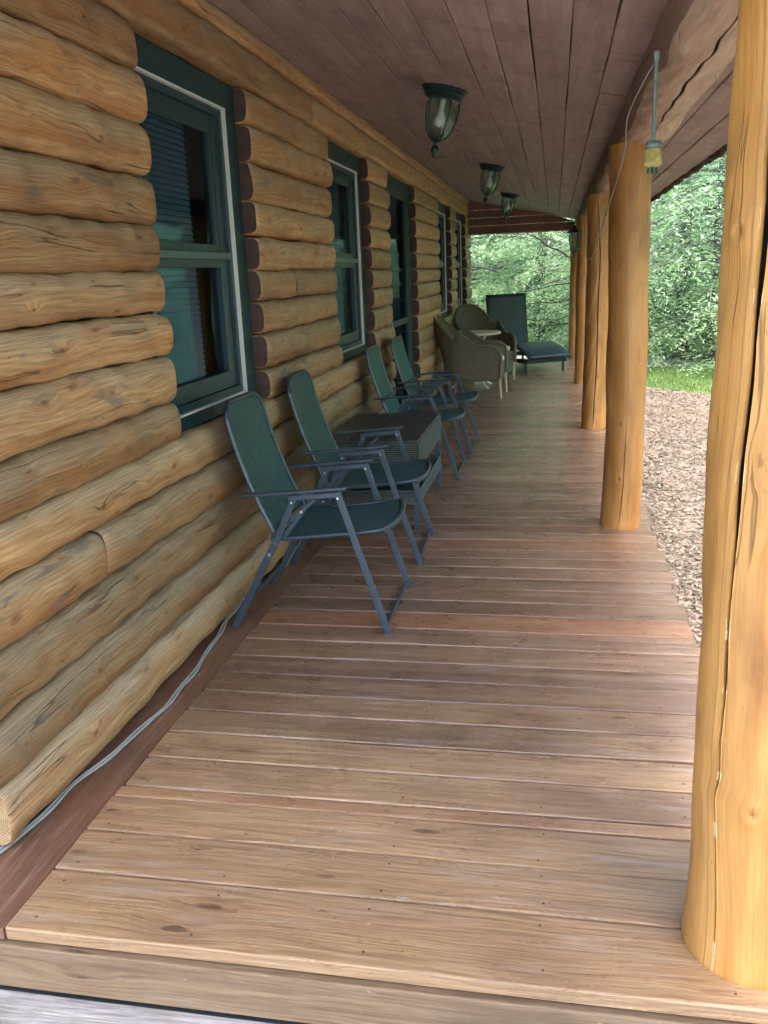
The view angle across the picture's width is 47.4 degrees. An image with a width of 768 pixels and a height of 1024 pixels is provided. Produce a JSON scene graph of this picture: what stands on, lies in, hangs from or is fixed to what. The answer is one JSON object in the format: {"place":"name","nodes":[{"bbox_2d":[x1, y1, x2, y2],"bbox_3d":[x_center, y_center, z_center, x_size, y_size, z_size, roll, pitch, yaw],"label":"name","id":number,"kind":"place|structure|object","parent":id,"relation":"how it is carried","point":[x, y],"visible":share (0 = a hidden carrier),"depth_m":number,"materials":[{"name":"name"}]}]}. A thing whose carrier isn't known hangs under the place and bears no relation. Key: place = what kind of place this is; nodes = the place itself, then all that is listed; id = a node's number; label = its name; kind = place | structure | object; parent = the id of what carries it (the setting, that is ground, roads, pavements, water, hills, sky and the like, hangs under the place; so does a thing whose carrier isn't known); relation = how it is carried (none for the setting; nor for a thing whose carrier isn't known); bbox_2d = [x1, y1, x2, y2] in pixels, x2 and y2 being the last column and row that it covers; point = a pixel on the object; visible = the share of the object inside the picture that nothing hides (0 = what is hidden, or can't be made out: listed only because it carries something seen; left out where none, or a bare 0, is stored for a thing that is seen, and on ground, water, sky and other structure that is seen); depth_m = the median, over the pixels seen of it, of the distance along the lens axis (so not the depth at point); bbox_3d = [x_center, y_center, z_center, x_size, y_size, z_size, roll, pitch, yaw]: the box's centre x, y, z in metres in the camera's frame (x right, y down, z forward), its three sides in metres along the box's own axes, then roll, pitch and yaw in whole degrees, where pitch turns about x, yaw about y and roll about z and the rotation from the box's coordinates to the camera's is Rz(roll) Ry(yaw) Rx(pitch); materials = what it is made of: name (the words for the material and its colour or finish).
{"place":"outdoors","nodes":[
{"label":"outdoors","id":0,"kind":"place"},
{"bbox_2d":[472,268,713,393],"bbox_3d":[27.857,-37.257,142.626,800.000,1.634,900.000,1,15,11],"label":"ground","id":1,"kind":"structure","parent":0,"point":[682,386],"depth_m":13.50,"materials":[{"name":"green plant"}]},
{"bbox_2d":[0,989,271,1023],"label":"step","id":2,"kind":"object","parent":1,"relation":"on","point":[16,1007],"visible":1,"depth_m":2.08,"materials":[{"name":"grey wood"}]},
{"bbox_2d":[0,0,737,845],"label":"log cabin","id":3,"kind":"object","parent":1,"relation":"on","point":[208,208],"visible":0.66,"depth_m":3.56,"materials":[{"name":"brown wood"}]},
{"bbox_2d":[132,33,255,431],"bbox_3d":[-0.953,-1.144,3.813,0.334,1.480,1.182,1,15,11],"label":"window","id":4,"kind":"structure","parent":3,"relation":"in","point":[180,94],"depth_m":3.88,"materials":[{"name":"green paint"}]},
{"bbox_2d":[325,141,367,360],"bbox_3d":[-0.319,-1.881,6.431,0.094,1.480,1.282,1,15,11],"label":"window","id":5,"kind":"structure","parent":3,"relation":"in","point":[345,166],"depth_m":6.70,"materials":[{"name":"green paint"}]},
{"bbox_2d":[384,174,413,409],"bbox_3d":[0.102,-2.031,8.689,0.182,2.405,1.592,1,15,11],"label":"door","id":6,"kind":"structure","parent":3,"relation":"in","point":[397,190],"depth_m":9.09,"materials":[{"name":"green paint"}]},
{"bbox_2d":[436,203,447,316],"bbox_3d":[0.723,-3.370,11.759,0.094,1.480,1.402,1,15,11],"label":"window","id":7,"kind":"structure","parent":3,"relation":"in","point":[441,212],"depth_m":12.18,"materials":[{"name":"green paint"}]},
{"bbox_2d":[422,82,467,158],"bbox_3d":[0.306,-2.150,4.844,0.260,0.365,0.260,12,17,8],"label":"ceiling lantern","id":8,"kind":"object","parent":3,"relation":"attached to","point":[443,94],"visible":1,"depth_m":4.78,"materials":[{"name":"metal"}]},
{"bbox_2d":[437,213,462,305],"bbox_3d":[0.997,-3.930,13.784,0.334,1.480,1.492,1,15,11],"label":"window","id":9,"kind":"structure","parent":3,"relation":"in","point":[459,301],"depth_m":14.21,"materials":[{"name":"green paint"}]},
{"bbox_2d":[479,163,504,203],"bbox_3d":[1.007,-3.152,8.431,0.260,0.365,0.260,12,17,8],"label":"ceiling lantern","id":10,"kind":"object","parent":3,"relation":"attached to","point":[490,168],"visible":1,"depth_m":8.37,"materials":[{"name":"metal"}]},
{"bbox_2d":[500,192,518,221],"bbox_3d":[1.645,-4.065,11.697,0.260,0.365,0.260,12,17,8],"label":"ceiling lantern","id":11,"kind":"object","parent":3,"relation":"attached to","point":[508,196],"visible":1,"depth_m":11.64,"materials":[{"name":"metal"}]},
{"bbox_2d":[567,215,581,255],"bbox_3d":[2.362,-3.425,10.837,0.200,0.486,0.173,1,15,11],"label":"hanging lantern","id":12,"kind":"object","parent":3,"relation":"hanging from","point":[575,229],"visible":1,"depth_m":10.80,"materials":[{"name":"metal"}]},
{"bbox_2d":[584,63,653,260],"bbox_3d":[1.323,-1.847,5.319,0.076,0.594,5.467,1,15,11],"label":"power cord","id":13,"kind":"object","parent":3,"relation":"hanging from","point":[651,67],"visible":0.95,"depth_m":4.14,"materials":[{"name":"grey plastic"}]},
{"bbox_2d":[643,51,661,173],"bbox_3d":[0.830,-1.224,2.687,0.056,0.346,0.056,1,15,11],"label":"hanging jar","id":14,"kind":"object","parent":3,"relation":"hanging from","point":[652,154],"visible":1,"depth_m":2.69,"materials":[{"name":"yellow glass"}]},
{"bbox_2d":[0,357,767,1023],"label":"deck","id":15,"kind":"structure","parent":1,"relation":"on","point":[312,793],"depth_m":2.61,"materials":[{"name":"brown wood"}]},
{"bbox_2d":[0,540,301,853],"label":"extension cord","id":16,"kind":"object","parent":15,"relation":"on","point":[50,808],"visible":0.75,"depth_m":2.96,"materials":[{"name":"grey plastic"}]},
{"bbox_2d":[224,390,411,633],"bbox_3d":[-0.282,-0.035,3.992,0.742,1.014,0.600,1,15,11],"label":"folding chair","id":17,"kind":"object","parent":15,"relation":"on","point":[276,493],"visible":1,"depth_m":3.95,"materials":[{"name":"green fabric"}]},
{"bbox_2d":[286,369,434,565],"bbox_3d":[-0.114,-0.275,4.852,0.743,1.014,0.600,0,15,9],"label":"folding chair","id":18,"kind":"object","parent":15,"relation":"on","point":[318,438],"visible":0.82,"depth_m":4.83,"materials":[{"name":"green fabric"}]},
{"bbox_2d":[322,413,441,528],"bbox_3d":[0.012,-0.303,5.809,0.615,0.545,1.085,1,15,11],"label":"side table","id":19,"kind":"object","parent":15,"relation":"on","point":[420,433],"visible":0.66,"depth_m":5.47,"materials":[{"name":"wicker"}]},
{"bbox_2d":[364,344,466,479],"bbox_3d":[0.254,-0.785,6.736,0.742,0.983,0.600,1,15,11],"label":"folding chair","id":20,"kind":"object","parent":15,"relation":"on","point":[387,396],"visible":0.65,"depth_m":6.75,"materials":[{"name":"fabric"}]},
{"bbox_2d":[389,335,479,454],"bbox_3d":[0.448,-1.035,7.625,0.742,0.983,0.600,1,15,12],"label":"folding chair","id":21,"kind":"object","parent":15,"relation":"on","point":[406,374],"visible":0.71,"depth_m":7.63,"materials":[{"name":"fabric"}]},
{"bbox_2d":[433,314,507,398],"bbox_3d":[1.028,-1.955,10.806,0.942,1.038,0.706,1,16,14],"label":"wicker armchair","id":22,"kind":"object","parent":15,"relation":"on","point":[471,356],"visible":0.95,"depth_m":10.52,"materials":[{"name":"wicker"}]},
{"bbox_2d":[452,330,500,388],"bbox_3d":[1.155,-2.035,11.704,0.820,0.734,0.820,1,15,11],"label":"round table","id":23,"kind":"object","parent":15,"relation":"on","point":[484,333],"visible":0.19,"depth_m":11.51,"materials":[{"name":"plastic"}]},
{"bbox_2d":[454,304,516,382],"bbox_3d":[1.371,-2.432,12.510,0.706,1.038,0.942,-7,16,-18],"label":"wicker armchair","id":24,"kind":"object","parent":15,"relation":"on","point":[471,317],"visible":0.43,"depth_m":12.71,"materials":[{"name":"wicker"}]},
{"bbox_2d":[486,293,570,372],"bbox_3d":[2.189,-2.782,13.500,0.690,1.127,1.513,-7,16,-18],"label":"chaise lounge","id":25,"kind":"object","parent":15,"relation":"on","point":[508,312],"visible":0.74,"depth_m":13.93,"materials":[{"name":"fabric"}]},
{"bbox_2d":[568,228,576,358],"bbox_3d":[3.192,-3.626,14.561,0.227,2.118,0.221,1,15,11],"label":"porch post","id":26,"kind":"object","parent":15,"relation":"on","point":[572,312],"visible":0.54,"depth_m":14.54,"materials":[{"name":"brown wood"}]},
{"bbox_2d":[574,215,587,383],"bbox_3d":[2.613,-2.739,11.382,0.244,2.118,0.236,1,15,11],"label":"porch post","id":27,"kind":"object","parent":15,"relation":"on","point":[581,272],"visible":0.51,"depth_m":11.30,"materials":[{"name":"brown wood"}]},
{"bbox_2d":[581,194,608,429],"bbox_3d":[1.974,-1.834,8.143,0.244,2.118,0.259,1,15,11],"label":"porch post","id":28,"kind":"object","parent":15,"relation":"on","point":[593,415],"visible":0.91,"depth_m":8.06,"materials":[{"name":"brown wood"}]},
{"bbox_2d":[600,143,651,529],"bbox_3d":[1.369,-0.943,4.950,0.239,2.118,0.248,1,15,11],"label":"porch post","id":29,"kind":"object","parent":15,"relation":"on","point":[628,272],"visible":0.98,"depth_m":4.85,"materials":[{"name":"brown wood"}]},
{"bbox_2d":[681,0,767,990],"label":"porch post","id":30,"kind":"object","parent":15,"relation":"on","point":[724,924],"visible":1,"depth_m":1.70,"materials":[{"name":"brown wood"}]},
{"bbox_2d":[468,210,569,349],"bbox_3d":[1.318,-6.930,18.877,6.494,7.329,6.602,-15,20,-39],"label":"conifer tree","id":31,"kind":"object","parent":1,"relation":"on","point":[485,257],"visible":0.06,"depth_m":18.84,"materials":[{"name":"green plant"}]},
{"bbox_2d":[471,222,569,339],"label":"conifer tree","id":32,"kind":"object","parent":1,"relation":"on","point":[498,262],"visible":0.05,"depth_m":22.21,"materials":[{"name":"green plant"}]},
{"bbox_2d":[470,189,697,356],"bbox_3d":[3.534,-8.295,18.756,7.064,9.759,7.172,-4,15,-6],"label":"conifer tree","id":33,"kind":"object","parent":1,"relation":"on","point":[502,248],"visible":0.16,"depth_m":19.12,"materials":[{"name":"green plant"}]},
{"bbox_2d":[469,162,715,304],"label":"distant woods","id":34,"kind":"object","parent":1,"relation":"on","point":[568,247],"depth_m":30.74,"materials":[{"name":"green plant"}]},
{"bbox_2d":[472,165,717,357],"bbox_3d":[4.660,-6.633,17.263,6.494,7.329,6.602,-14,19,-36],"label":"conifer tree","id":35,"kind":"object","parent":1,"relation":"on","point":[565,334],"visible":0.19,"depth_m":17.23,"materials":[{"name":"green plant"}]},
{"bbox_2d":[541,158,719,356],"bbox_3d":[6.562,-8.295,18.312,7.173,9.759,7.064,-4,15,-7],"label":"conifer tree","id":36,"kind":"object","parent":1,"relation":"on","point":[671,253],"visible":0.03,"depth_m":18.37,"materials":[{"name":"green plant"}]},
{"bbox_2d":[535,151,726,377],"bbox_3d":[5.511,-5.866,14.323,6.602,7.329,6.494,7,18,31],"label":"conifer tree","id":37,"kind":"object","parent":1,"relation":"on","point":[717,226],"visible":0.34,"depth_m":14.39,"materials":[{"name":"green plant"}]},
{"bbox_2d":[605,387,710,650],"bbox_3d":[4.197,0.170,5.144,5.300,0.072,15.200,1,15,11],"label":"wood chip bed","id":38,"kind":"object","parent":1,"relation":"on","point":[693,523],"visible":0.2,"depth_m":6.93,"materials":[{"name":"beige wood"}]},
{"bbox_2d":[648,159,718,350],"bbox_3d":[7.870,-7.068,16.701,6.644,8.405,6.541,-4,15,-5],"label":"conifer tree","id":39,"kind":"object","parent":1,"relation":"on","point":[691,265],"visible":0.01,"depth_m":17.78,"materials":[{"name":"green plant"}]},
{"bbox_2d":[648,152,726,373],"bbox_3d":[7.228,-6.889,13.073,7.173,9.759,7.064,-9,17,-24],"label":"conifer tree","id":40,"kind":"object","parent":1,"relation":"on","point":[700,330],"visible":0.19,"depth_m":14.28,"materials":[{"name":"green plant"}]},
{"bbox_2d":[471,164,717,271],"label":"sky","id":41,"kind":"structure","parent":0,"point":[702,236],"materials":[{"name":"white"}]},
{"bbox_2d":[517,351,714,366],"bbox_3d":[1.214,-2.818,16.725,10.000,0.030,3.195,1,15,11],"label":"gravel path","id":42,"kind":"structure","parent":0,"point":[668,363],"depth_m":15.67,"materials":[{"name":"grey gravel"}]},
{"bbox_2d":[513,176,691,358],"bbox_3d":[3.493,-5.222,15.655,3.941,5.006,0.980,1,15,11],"label":"bare limbed tree","id":43,"kind":"object","parent":42,"relation":"on","point":[684,226],"visible":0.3,"depth_m":15.62,"materials":[{"name":"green plant"}]}
]}

